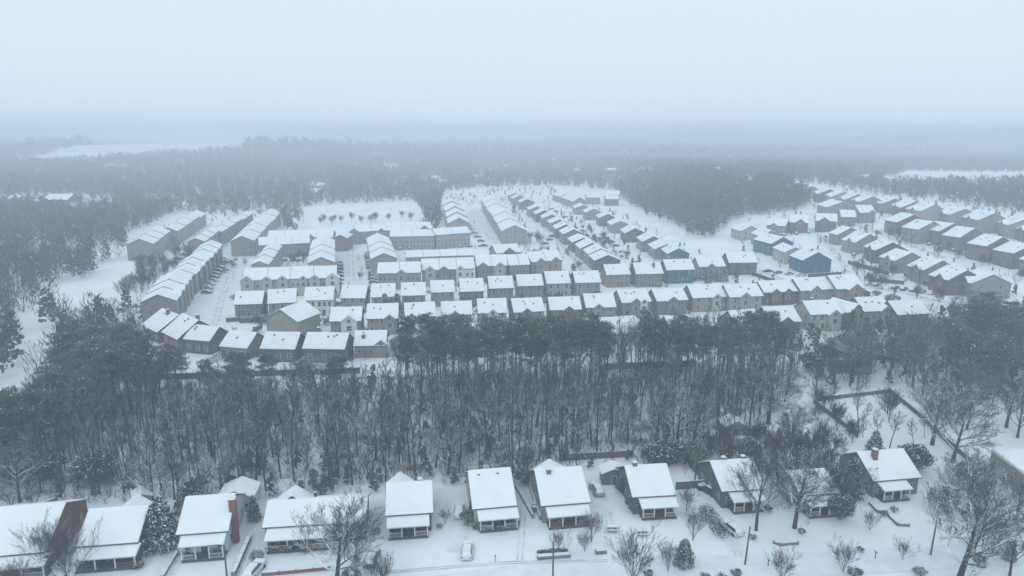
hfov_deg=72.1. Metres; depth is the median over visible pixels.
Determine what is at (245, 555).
tyre track
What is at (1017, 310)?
pine tree
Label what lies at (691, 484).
fence
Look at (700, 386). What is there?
bare tree
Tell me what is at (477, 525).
bush
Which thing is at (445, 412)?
bare tree
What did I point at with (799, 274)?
parked car
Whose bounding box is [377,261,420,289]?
townhouse row
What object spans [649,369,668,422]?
bare tree
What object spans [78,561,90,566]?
bush
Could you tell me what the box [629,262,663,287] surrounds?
house
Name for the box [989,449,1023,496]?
flat roofed building
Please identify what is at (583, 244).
house
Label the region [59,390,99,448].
bare tree
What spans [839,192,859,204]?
house
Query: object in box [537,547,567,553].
hedge
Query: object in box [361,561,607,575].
tyre track
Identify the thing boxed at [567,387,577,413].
bare tree
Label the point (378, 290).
house
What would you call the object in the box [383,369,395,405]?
bare tree
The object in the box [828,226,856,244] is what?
house
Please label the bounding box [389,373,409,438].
bare tree
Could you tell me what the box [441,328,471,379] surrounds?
pine tree
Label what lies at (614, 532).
tyre track
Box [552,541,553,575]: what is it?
utility pole
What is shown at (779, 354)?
bare tree
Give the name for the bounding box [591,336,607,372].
bare tree
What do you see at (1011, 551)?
evergreen tree
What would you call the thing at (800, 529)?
bush
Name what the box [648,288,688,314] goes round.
house
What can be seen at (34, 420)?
bare tree
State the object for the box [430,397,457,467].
bare tree
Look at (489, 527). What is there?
bush
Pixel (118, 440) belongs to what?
bare tree
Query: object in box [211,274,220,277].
parked car
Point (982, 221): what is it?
house
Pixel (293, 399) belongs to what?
bare tree
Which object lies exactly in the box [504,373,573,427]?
bare tree
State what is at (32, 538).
bare tree
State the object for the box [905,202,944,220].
house
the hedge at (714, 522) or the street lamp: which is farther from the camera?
the hedge at (714, 522)
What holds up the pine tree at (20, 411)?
on the forest floor
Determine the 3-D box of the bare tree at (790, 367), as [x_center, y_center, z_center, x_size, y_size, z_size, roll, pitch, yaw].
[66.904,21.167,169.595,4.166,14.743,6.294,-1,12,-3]
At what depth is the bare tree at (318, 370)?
174.37 m
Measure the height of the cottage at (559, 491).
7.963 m
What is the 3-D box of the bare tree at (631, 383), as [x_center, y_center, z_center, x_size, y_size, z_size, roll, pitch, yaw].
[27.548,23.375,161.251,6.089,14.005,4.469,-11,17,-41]
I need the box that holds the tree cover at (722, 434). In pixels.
[0,186,1023,575]
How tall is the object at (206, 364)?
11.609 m
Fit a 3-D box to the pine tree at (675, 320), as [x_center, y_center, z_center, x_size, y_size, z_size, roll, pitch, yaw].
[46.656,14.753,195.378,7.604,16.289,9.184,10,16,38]
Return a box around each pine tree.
[0,385,42,471]
[0,400,52,477]
[0,408,17,451]
[5,389,60,453]
[20,381,46,432]
[30,362,57,379]
[41,330,81,364]
[45,386,71,434]
[47,345,73,366]
[53,335,117,410]
[77,325,113,386]
[78,335,139,419]
[84,325,105,335]
[91,334,118,343]
[100,339,152,409]
[104,322,124,338]
[106,322,141,342]
[120,331,154,385]
[124,329,155,397]
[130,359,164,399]
[148,343,182,387]
[162,348,190,385]
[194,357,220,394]
[221,350,241,392]
[228,351,254,381]
[254,351,280,378]
[290,359,317,391]
[322,356,349,390]
[390,333,418,386]
[393,315,417,375]
[410,312,442,378]
[410,331,434,382]
[423,314,453,370]
[426,319,451,379]
[427,335,447,387]
[441,320,464,376]
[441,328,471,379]
[448,314,472,370]
[453,326,483,384]
[472,329,485,363]
[475,314,507,365]
[478,333,505,376]
[486,319,516,373]
[504,322,521,370]
[505,316,533,376]
[517,316,555,383]
[517,339,542,383]
[524,327,544,377]
[540,315,567,366]
[542,313,574,374]
[554,318,576,376]
[556,326,578,387]
[566,317,586,367]
[574,312,604,370]
[578,319,604,381]
[591,324,619,384]
[592,320,616,350]
[630,309,660,369]
[640,317,676,379]
[648,332,667,370]
[664,326,677,360]
[669,312,689,367]
[671,327,692,373]
[676,317,707,380]
[694,327,717,366]
[698,324,721,359]
[714,331,734,375]
[718,316,739,372]
[723,324,757,386]
[737,309,767,368]
[742,322,770,382]
[761,310,783,361]
[762,330,788,355]
[773,324,799,375]
[815,344,830,358]
[822,357,849,382]
[824,337,844,353]
[847,348,875,384]
[863,341,883,373]
[884,349,901,369]
[898,331,927,377]
[932,317,965,335]
[936,322,984,383]
[957,290,1008,332]
[959,297,988,324]
[962,334,988,360]
[975,291,1007,331]
[979,334,1021,386]
[980,330,1014,368]
[987,306,1023,332]
[998,301,1023,316]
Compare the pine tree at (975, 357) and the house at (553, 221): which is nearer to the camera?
the pine tree at (975, 357)
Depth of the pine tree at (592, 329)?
182.34 m
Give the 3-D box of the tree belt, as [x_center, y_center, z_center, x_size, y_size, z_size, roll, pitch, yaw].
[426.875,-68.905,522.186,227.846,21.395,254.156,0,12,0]
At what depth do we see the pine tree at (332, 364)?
171.46 m
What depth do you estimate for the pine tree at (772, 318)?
193.53 m
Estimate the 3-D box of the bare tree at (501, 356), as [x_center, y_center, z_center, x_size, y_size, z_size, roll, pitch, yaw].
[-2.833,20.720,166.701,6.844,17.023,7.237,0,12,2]
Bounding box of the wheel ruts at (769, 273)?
[756,266,785,279]
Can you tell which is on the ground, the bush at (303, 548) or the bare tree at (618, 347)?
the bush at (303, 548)
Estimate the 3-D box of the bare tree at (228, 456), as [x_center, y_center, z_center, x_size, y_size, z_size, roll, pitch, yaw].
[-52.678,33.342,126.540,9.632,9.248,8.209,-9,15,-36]
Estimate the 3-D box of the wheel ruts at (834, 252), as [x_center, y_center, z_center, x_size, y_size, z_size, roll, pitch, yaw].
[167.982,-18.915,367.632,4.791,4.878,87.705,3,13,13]
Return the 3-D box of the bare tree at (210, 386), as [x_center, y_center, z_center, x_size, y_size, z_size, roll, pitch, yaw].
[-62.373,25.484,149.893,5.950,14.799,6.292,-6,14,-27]
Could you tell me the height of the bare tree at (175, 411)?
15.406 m
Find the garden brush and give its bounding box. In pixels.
[135,185,1023,330]
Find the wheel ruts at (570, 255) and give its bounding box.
[545,227,585,270]
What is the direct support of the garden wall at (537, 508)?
on the ground
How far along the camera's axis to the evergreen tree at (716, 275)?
311.13 m
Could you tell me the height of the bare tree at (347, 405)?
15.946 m
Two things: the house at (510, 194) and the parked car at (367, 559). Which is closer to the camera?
the parked car at (367, 559)
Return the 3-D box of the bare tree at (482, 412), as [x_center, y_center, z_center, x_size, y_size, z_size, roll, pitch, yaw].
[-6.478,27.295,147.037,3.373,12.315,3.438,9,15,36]
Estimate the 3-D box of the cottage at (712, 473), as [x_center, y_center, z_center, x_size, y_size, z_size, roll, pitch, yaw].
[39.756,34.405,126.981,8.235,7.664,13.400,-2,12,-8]
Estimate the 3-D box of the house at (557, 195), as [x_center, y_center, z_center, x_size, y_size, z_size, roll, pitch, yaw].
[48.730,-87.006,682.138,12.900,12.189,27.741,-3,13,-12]
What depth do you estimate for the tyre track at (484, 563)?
107.23 m
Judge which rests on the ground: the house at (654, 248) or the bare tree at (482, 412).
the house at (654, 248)
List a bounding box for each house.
[7,195,25,201]
[141,308,178,343]
[161,313,211,350]
[182,324,227,354]
[218,325,263,360]
[233,290,267,316]
[259,331,304,361]
[264,300,320,336]
[267,288,297,314]
[302,326,353,362]
[303,286,336,316]
[316,182,326,187]
[329,306,364,336]
[339,285,370,312]
[353,330,388,357]
[366,303,399,334]
[370,283,396,302]
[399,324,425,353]
[401,282,425,311]
[403,301,436,323]
[429,280,454,306]
[441,300,472,324]
[458,278,484,305]
[476,298,507,328]
[486,275,513,302]
[489,243,520,254]
[507,191,521,200]
[507,297,545,322]
[510,194,523,204]
[514,274,543,297]
[518,197,533,209]
[526,204,543,216]
[533,208,548,221]
[540,212,559,226]
[542,271,570,296]
[545,296,581,319]
[547,216,567,231]
[552,191,566,202]
[553,221,572,238]
[558,226,583,244]
[561,193,585,207]
[567,233,592,252]
[570,270,601,297]
[572,203,587,214]
[575,238,600,259]
[580,293,616,317]
[582,206,600,219]
[582,244,612,266]
[583,315,639,348]
[585,193,600,203]
[588,250,619,272]
[595,211,615,225]
[600,263,630,287]
[604,194,618,205]
[606,190,619,199]
[607,218,628,232]
[613,288,651,317]
[620,224,644,242]
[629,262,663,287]
[636,232,661,251]
[647,239,668,258]
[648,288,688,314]
[658,315,691,331]
[661,243,689,259]
[661,257,694,283]
[684,283,726,311]
[692,256,725,278]
[718,308,754,325]
[722,252,757,274]
[722,283,763,310]
[731,223,756,240]
[751,227,779,244]
[753,232,792,255]
[755,279,797,305]
[756,305,801,334]
[766,218,789,234]
[772,242,799,263]
[789,214,809,232]
[789,247,832,273]
[791,276,833,303]
[794,297,844,331]
[804,185,818,198]
[813,187,833,202]
[815,213,837,231]
[816,199,852,213]
[825,190,846,200]
[826,274,864,299]
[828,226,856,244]
[831,297,862,329]
[837,210,856,226]
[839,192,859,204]
[841,231,877,253]
[849,296,890,328]
[850,205,876,223]
[851,194,881,210]
[863,238,908,263]
[876,196,899,213]
[878,248,920,273]
[884,212,923,235]
[885,299,929,329]
[891,199,918,214]
[901,219,939,243]
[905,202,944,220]
[906,255,949,284]
[928,221,957,244]
[928,265,975,295]
[939,206,971,225]
[941,226,983,251]
[948,173,964,182]
[960,209,1005,232]
[962,269,1011,297]
[966,234,1008,262]
[991,241,1023,268]
[996,215,1023,238]
[1014,225,1023,242]
[1018,256,1023,275]
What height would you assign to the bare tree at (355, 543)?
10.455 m
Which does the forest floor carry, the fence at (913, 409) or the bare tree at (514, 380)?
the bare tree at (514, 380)
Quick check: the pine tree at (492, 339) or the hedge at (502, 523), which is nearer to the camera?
the hedge at (502, 523)
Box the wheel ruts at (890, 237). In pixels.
[863,227,943,257]
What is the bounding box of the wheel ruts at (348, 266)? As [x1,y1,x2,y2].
[347,250,349,284]
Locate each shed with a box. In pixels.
[131,485,152,500]
[219,476,260,512]
[599,460,622,484]
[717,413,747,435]
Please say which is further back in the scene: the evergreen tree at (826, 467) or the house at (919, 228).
the house at (919, 228)
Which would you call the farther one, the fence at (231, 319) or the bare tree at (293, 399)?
the fence at (231, 319)
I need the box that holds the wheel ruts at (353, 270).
[351,248,354,284]
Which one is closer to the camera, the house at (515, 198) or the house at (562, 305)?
the house at (562, 305)
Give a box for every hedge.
[472,519,519,529]
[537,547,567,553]
[698,503,730,538]
[725,501,760,505]
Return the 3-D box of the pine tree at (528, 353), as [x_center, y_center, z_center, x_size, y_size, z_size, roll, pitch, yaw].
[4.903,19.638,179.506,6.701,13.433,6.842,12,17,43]
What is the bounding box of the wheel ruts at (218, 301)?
[211,266,233,325]
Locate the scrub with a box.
[4,420,795,504]
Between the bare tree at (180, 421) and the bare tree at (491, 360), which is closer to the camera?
the bare tree at (180, 421)
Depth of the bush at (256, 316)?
242.52 m
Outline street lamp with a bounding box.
[208,544,227,575]
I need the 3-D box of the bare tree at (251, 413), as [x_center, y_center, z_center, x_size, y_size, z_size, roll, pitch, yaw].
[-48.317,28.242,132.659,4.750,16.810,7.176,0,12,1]
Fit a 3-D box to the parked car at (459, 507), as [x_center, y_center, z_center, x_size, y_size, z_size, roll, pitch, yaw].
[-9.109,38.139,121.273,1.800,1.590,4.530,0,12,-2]
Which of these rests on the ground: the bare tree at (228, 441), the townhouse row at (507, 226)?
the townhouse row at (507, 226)
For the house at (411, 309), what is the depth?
232.07 m
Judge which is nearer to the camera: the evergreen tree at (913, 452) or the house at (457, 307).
the evergreen tree at (913, 452)
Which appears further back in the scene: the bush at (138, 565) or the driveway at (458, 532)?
the driveway at (458, 532)
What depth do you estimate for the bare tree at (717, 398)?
153.83 m
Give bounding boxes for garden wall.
[160,550,178,575]
[231,535,251,575]
[261,564,329,575]
[515,484,533,518]
[528,481,540,519]
[537,551,570,559]
[595,547,606,554]
[773,539,798,545]
[868,500,887,512]
[887,512,909,526]
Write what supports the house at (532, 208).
on the ground
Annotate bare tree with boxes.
[0,424,19,485]
[0,435,57,502]
[0,555,35,575]
[10,512,104,575]
[11,507,72,567]
[13,424,45,492]
[25,396,43,480]
[29,381,62,450]
[47,407,64,497]
[49,357,75,387]
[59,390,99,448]
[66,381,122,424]
[72,413,102,492]
[76,416,100,448]
[104,420,125,493]
[105,413,122,467]
[110,436,188,499]
[115,423,128,480]
[133,383,155,441]
[145,413,162,490]
[157,427,184,487]
[158,421,181,499]
[160,383,178,430]
[161,392,183,456]
[172,400,195,464]
[181,403,203,489]
[182,404,234,456]
[183,393,213,456]
[188,447,245,490]
[198,388,220,451]
[199,396,221,465]
[201,375,231,434]
[202,364,244,405]
[208,413,225,470]
[217,419,245,476]
[220,426,236,470]
[222,394,274,443]
[226,392,300,446]
[238,403,271,480]
[239,371,282,405]
[242,395,265,474]
[244,380,268,425]
[245,419,269,490]
[246,374,263,402]
[251,384,280,457]
[255,379,281,441]
[264,362,274,411]
[264,388,290,441]
[278,378,306,445]
[279,409,304,481]
[286,464,343,495]
[288,384,298,432]
[289,353,334,390]
[289,481,396,575]
[297,366,320,425]
[301,377,359,428]
[309,381,325,435]
[311,398,347,477]
[314,414,336,483]
[316,376,330,414]
[317,428,361,476]
[318,368,329,404]
[318,393,338,443]
[320,395,345,440]
[322,504,385,563]
[324,386,339,445]
[333,384,365,454]
[336,411,353,461]
[337,373,345,427]
[337,414,360,484]
[343,400,399,460]
[352,383,363,433]
[357,404,411,449]
[360,550,396,575]
[370,387,389,466]
[377,397,403,458]
[377,424,401,480]
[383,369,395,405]
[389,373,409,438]
[391,349,404,404]
[391,407,410,461]
[393,337,406,375]
[396,397,419,469]
[397,389,410,447]
[398,396,423,474]
[402,371,422,432]
[403,350,427,406]
[413,390,428,447]
[415,332,436,397]
[415,350,428,414]
[423,427,460,464]
[426,386,442,433]
[427,416,473,473]
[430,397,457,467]
[431,369,453,435]
[434,396,451,452]
[434,411,453,456]
[435,368,453,428]
[437,507,452,520]
[438,378,531,448]
[444,363,452,413]
[445,355,472,401]
[447,386,471,455]
[449,340,460,389]
[457,328,476,392]
[457,403,469,471]
[464,362,488,405]
[475,395,488,445]
[476,323,498,376]
[480,327,496,368]
[482,403,498,456]
[486,348,495,376]
[486,374,503,422]
[487,342,512,404]
[490,379,506,440]
[496,379,511,434]
[502,402,514,454]
[503,438,553,470]
[504,372,523,446]
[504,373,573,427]
[504,406,515,459]
[507,367,518,425]
[507,434,521,476]
[508,352,524,412]
[508,389,535,449]
[519,375,532,438]
[519,412,533,449]
[523,374,530,421]
[526,381,538,443]
[533,353,562,426]
[536,385,552,461]
[538,356,556,420]
[538,376,609,447]
[540,377,553,436]
[540,382,554,448]
[546,360,562,407]
[548,525,571,551]
[549,331,560,366]
[550,335,578,395]
[554,402,564,460]
[555,382,571,453]
[556,346,568,403]
[560,352,583,411]
[563,354,576,387]
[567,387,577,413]
[571,368,601,446]
[571,380,584,422]
[571,402,592,449]
[571,430,582,465]
[573,329,590,374]
[574,345,587,393]
[576,528,591,550]
[578,509,603,541]
[588,351,604,411]
[589,382,607,451]
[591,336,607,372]
[600,376,620,443]
[601,328,623,388]
[602,377,619,428]
[603,513,668,575]
[604,396,653,439]
[605,371,618,438]
[609,329,627,396]
[610,347,634,412]
[615,312,625,362]
[617,329,633,390]
[620,363,639,410]
[631,324,639,371]
[631,332,647,391]
[633,319,643,371]
[633,329,651,378]
[633,356,660,420]
[637,336,648,385]
[643,339,653,380]
[645,377,677,443]
[646,377,720,439]
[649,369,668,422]
[650,402,665,455]
[652,390,673,432]
[655,335,666,382]
[656,337,681,382]
[656,538,680,569]
[658,349,683,385]
[660,355,680,392]
[663,350,675,376]
[668,386,681,436]
[673,316,682,366]
[673,483,702,511]
[676,324,685,372]
[676,380,698,436]
[680,359,709,407]
[680,503,707,539]
[683,378,698,429]
[689,366,712,438]
[689,387,717,449]
[689,387,721,423]
[690,435,707,479]
[694,351,714,398]
[699,319,715,359]
[700,371,715,426]
[701,358,715,389]
[712,333,730,389]
[712,379,723,423]
[713,306,724,361]
[715,379,723,445]
[722,440,801,530]
[723,330,744,380]
[724,347,735,405]
[728,354,750,414]
[729,360,742,413]
[732,357,745,409]
[736,347,744,395]
[737,319,758,368]
[737,356,810,423]
[742,336,767,393]
[745,357,765,414]
[745,361,764,434]
[750,442,842,528]
[752,351,782,420]
[757,343,782,412]
[760,332,772,395]
[763,341,783,408]
[763,542,800,575]
[771,396,826,453]
[772,341,784,373]
[775,325,786,371]
[781,334,807,396]
[781,347,799,401]
[825,535,861,572]
[829,330,879,382]
[850,385,866,428]
[860,507,885,529]
[867,406,883,429]
[887,410,907,447]
[891,534,921,559]
[895,374,988,445]
[916,395,1004,460]
[921,469,1023,575]
[930,443,1015,512]
[938,325,998,376]
[970,507,1013,544]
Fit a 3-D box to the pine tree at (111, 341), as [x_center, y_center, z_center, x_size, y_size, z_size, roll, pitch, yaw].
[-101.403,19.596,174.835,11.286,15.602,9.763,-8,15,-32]
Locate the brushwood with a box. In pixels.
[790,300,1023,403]
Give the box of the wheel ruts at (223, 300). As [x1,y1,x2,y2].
[215,264,238,325]
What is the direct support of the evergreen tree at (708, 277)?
on the ground
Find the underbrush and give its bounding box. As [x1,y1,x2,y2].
[0,356,795,504]
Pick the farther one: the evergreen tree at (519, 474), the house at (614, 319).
the house at (614, 319)
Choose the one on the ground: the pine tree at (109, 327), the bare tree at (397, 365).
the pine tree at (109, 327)
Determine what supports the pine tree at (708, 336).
on the forest floor
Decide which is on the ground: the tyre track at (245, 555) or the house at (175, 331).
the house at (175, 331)
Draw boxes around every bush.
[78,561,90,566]
[130,558,144,568]
[210,548,219,552]
[248,549,264,560]
[250,313,265,320]
[261,314,268,324]
[265,541,281,552]
[277,541,294,552]
[297,542,313,552]
[320,316,328,324]
[341,565,359,575]
[370,526,380,533]
[474,521,482,528]
[484,523,491,530]
[496,522,505,530]
[541,293,553,298]
[642,569,652,575]
[700,571,710,575]
[730,568,741,575]
[764,505,772,511]
[798,527,805,534]
[847,566,863,575]
[884,294,898,299]
[890,506,899,512]
[912,566,927,575]
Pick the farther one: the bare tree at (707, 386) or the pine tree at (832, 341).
the pine tree at (832, 341)
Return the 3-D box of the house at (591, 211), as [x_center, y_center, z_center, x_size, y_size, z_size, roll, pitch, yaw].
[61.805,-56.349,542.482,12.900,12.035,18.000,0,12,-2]
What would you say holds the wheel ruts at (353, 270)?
on the road at (357, 265)
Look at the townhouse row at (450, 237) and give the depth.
402.78 m
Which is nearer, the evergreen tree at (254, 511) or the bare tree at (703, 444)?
the evergreen tree at (254, 511)
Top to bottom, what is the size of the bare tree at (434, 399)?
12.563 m
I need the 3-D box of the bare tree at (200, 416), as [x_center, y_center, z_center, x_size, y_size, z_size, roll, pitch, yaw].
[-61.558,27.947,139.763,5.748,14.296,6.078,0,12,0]
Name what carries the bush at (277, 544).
on the ground
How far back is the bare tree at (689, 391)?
152.89 m
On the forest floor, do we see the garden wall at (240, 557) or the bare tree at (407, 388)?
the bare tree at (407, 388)
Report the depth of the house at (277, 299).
248.97 m
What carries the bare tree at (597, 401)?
on the forest floor
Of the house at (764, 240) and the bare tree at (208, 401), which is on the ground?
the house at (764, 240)
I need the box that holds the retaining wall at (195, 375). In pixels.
[152,367,359,378]
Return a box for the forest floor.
[0,368,808,500]
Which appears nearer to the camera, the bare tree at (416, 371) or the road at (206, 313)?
the bare tree at (416, 371)
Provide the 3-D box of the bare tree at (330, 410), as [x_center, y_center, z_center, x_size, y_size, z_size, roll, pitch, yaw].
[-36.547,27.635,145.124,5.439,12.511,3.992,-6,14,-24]
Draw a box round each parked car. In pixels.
[201,289,212,293]
[203,285,214,289]
[205,281,216,285]
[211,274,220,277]
[241,558,266,575]
[363,548,380,567]
[368,276,377,280]
[453,502,464,518]
[460,540,473,559]
[589,481,604,496]
[696,482,712,496]
[719,518,744,536]
[795,272,805,275]
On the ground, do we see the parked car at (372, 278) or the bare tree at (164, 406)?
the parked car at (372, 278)
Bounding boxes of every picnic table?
[606,524,617,531]
[636,528,648,535]
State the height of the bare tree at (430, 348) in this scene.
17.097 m
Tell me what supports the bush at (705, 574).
on the ground
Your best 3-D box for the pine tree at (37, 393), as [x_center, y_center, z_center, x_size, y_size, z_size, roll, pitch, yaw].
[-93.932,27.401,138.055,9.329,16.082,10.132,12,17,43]
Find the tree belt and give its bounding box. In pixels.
[879,174,1023,211]
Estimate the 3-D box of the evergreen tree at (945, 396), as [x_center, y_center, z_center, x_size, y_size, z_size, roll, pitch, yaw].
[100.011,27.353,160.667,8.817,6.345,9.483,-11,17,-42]
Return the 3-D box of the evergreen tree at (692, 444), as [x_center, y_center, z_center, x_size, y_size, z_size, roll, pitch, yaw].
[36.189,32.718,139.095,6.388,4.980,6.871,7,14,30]
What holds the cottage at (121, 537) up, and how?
on the ground
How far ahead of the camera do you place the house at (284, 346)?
202.27 m
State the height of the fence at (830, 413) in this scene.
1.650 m
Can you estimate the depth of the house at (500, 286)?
271.56 m
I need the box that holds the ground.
[0,136,1023,575]
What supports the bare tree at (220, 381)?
on the forest floor
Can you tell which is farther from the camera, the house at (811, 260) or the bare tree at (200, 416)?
the house at (811, 260)
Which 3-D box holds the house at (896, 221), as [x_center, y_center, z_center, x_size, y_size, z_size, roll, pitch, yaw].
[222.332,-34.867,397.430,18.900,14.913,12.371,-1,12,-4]
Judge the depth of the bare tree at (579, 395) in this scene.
152.52 m
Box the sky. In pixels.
[0,0,1023,139]
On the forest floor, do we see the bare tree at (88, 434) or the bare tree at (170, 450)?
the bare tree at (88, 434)
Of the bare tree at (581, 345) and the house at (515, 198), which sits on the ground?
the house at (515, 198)
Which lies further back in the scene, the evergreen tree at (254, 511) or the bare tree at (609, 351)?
the bare tree at (609, 351)
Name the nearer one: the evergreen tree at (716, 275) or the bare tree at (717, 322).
the bare tree at (717, 322)
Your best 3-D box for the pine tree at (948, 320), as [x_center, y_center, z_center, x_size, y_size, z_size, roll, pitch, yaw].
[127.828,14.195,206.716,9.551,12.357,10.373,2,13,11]
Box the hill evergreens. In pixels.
[616,165,811,235]
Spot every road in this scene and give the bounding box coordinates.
[199,255,249,330]
[338,244,362,306]
[435,541,1023,575]
[467,209,496,254]
[539,222,591,270]
[812,236,865,279]
[855,223,993,264]
[860,280,967,311]
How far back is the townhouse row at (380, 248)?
335.82 m
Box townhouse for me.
[334,231,352,250]
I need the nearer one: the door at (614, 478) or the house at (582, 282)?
the door at (614, 478)
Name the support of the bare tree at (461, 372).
on the forest floor
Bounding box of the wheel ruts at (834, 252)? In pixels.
[815,236,852,271]
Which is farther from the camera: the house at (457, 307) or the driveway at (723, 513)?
the house at (457, 307)
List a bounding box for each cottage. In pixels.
[0,499,89,575]
[70,493,160,573]
[175,493,245,562]
[262,484,370,553]
[385,471,433,540]
[464,467,519,532]
[528,459,590,529]
[616,460,679,520]
[698,454,765,514]
[775,468,842,518]
[839,447,921,502]
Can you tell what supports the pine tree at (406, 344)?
on the forest floor
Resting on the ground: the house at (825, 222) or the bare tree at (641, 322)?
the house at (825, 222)
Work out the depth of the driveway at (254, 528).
114.20 m
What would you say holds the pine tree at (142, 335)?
on the forest floor
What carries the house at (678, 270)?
on the ground
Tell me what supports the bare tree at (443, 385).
on the forest floor
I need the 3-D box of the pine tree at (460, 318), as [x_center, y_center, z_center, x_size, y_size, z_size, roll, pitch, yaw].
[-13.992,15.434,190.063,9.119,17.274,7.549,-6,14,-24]
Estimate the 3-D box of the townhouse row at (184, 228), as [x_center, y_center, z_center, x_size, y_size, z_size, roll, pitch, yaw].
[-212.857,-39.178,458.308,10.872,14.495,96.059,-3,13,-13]
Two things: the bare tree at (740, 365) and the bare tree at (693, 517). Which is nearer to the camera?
the bare tree at (693, 517)
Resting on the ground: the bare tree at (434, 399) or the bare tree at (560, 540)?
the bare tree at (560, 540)
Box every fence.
[44,497,55,501]
[226,315,263,321]
[239,317,258,322]
[560,450,632,460]
[605,360,696,369]
[675,479,704,489]
[752,271,775,279]
[808,271,841,276]
[813,398,858,436]
[815,389,885,400]
[848,260,888,274]
[869,277,904,284]
[891,389,978,464]
[904,272,928,286]
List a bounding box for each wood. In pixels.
[0,125,1023,156]
[0,139,1023,229]
[0,195,176,378]
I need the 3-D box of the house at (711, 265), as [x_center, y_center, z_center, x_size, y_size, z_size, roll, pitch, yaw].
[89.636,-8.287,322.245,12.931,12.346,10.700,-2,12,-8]
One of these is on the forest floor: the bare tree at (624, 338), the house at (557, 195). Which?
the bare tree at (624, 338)
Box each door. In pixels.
[200,546,207,551]
[611,476,616,484]
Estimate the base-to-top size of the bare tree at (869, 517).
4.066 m
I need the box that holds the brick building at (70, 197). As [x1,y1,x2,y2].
[43,194,81,208]
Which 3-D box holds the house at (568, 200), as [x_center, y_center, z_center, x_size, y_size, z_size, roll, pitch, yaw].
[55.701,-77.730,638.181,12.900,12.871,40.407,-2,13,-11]
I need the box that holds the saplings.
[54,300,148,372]
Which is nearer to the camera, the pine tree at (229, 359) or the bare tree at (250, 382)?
the bare tree at (250, 382)
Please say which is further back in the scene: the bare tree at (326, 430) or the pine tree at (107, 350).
the pine tree at (107, 350)
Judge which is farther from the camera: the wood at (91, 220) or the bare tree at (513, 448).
the wood at (91, 220)
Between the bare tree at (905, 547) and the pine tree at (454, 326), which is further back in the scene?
the pine tree at (454, 326)
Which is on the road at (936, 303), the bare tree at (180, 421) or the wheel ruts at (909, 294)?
the wheel ruts at (909, 294)
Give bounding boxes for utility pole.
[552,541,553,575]
[744,527,750,564]
[929,511,943,554]
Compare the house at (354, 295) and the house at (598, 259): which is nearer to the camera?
the house at (354, 295)
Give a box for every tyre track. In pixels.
[169,552,180,575]
[237,534,253,575]
[246,534,259,566]
[334,559,607,575]
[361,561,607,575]
[516,512,520,559]
[522,512,525,559]
[604,512,613,550]
[609,512,618,550]
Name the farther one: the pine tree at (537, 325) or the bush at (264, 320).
the bush at (264, 320)
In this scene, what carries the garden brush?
on the ground
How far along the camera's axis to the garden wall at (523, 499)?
124.31 m
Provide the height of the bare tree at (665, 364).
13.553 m
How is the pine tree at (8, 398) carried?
on the forest floor
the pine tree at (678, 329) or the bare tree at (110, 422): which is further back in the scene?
the pine tree at (678, 329)
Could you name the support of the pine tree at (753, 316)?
on the forest floor
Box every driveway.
[153,538,180,575]
[228,508,265,575]
[447,499,468,551]
[515,489,532,527]
[586,480,621,543]
[700,490,749,551]
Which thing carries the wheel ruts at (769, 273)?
on the ground
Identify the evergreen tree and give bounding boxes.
[23,450,68,480]
[66,448,120,482]
[143,495,178,555]
[172,484,189,516]
[245,495,263,521]
[380,293,390,302]
[392,293,404,316]
[459,509,473,525]
[496,461,515,473]
[507,519,515,526]
[514,466,530,483]
[614,476,624,492]
[624,495,641,510]
[640,441,674,463]
[658,436,688,462]
[671,538,695,570]
[680,439,710,460]
[705,272,711,282]
[712,270,719,281]
[720,268,728,281]
[735,436,763,456]
[746,455,765,470]
[775,412,790,440]
[786,446,814,468]
[798,352,825,370]
[808,462,838,484]
[826,348,843,360]
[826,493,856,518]
[837,331,851,339]
[839,457,865,501]
[862,430,884,450]
[897,443,937,471]
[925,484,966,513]
[929,391,973,418]
[950,460,997,488]
[972,554,985,562]
[985,372,1017,390]
[1003,539,1016,561]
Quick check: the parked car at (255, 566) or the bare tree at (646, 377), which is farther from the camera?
the bare tree at (646, 377)
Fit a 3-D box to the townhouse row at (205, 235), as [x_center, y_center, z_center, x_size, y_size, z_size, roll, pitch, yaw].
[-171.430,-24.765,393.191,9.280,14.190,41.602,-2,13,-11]
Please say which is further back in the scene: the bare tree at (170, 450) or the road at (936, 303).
the road at (936, 303)
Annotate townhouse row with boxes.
[126,226,171,260]
[139,269,194,322]
[165,210,206,244]
[173,240,222,293]
[187,227,219,255]
[215,211,252,245]
[229,208,280,256]
[240,265,339,295]
[251,243,281,267]
[258,235,309,256]
[267,230,335,244]
[307,235,334,265]
[348,222,432,244]
[366,233,397,274]
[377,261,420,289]
[390,229,434,249]
[404,248,474,261]
[421,257,474,286]
[431,226,470,248]
[442,198,469,229]
[474,254,507,281]
[481,195,526,244]
[506,254,529,280]
[525,249,562,275]
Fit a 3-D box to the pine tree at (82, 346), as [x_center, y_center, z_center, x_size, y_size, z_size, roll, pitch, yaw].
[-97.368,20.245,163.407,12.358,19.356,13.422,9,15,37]
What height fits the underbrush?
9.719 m
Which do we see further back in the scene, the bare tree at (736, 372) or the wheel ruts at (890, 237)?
the wheel ruts at (890, 237)
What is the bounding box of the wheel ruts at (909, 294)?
[864,285,950,303]
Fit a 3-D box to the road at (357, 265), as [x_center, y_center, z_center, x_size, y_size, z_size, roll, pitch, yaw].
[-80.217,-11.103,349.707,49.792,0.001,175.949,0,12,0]
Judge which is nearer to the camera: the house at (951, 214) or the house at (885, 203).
the house at (951, 214)
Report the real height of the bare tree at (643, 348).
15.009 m
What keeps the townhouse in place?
on the ground

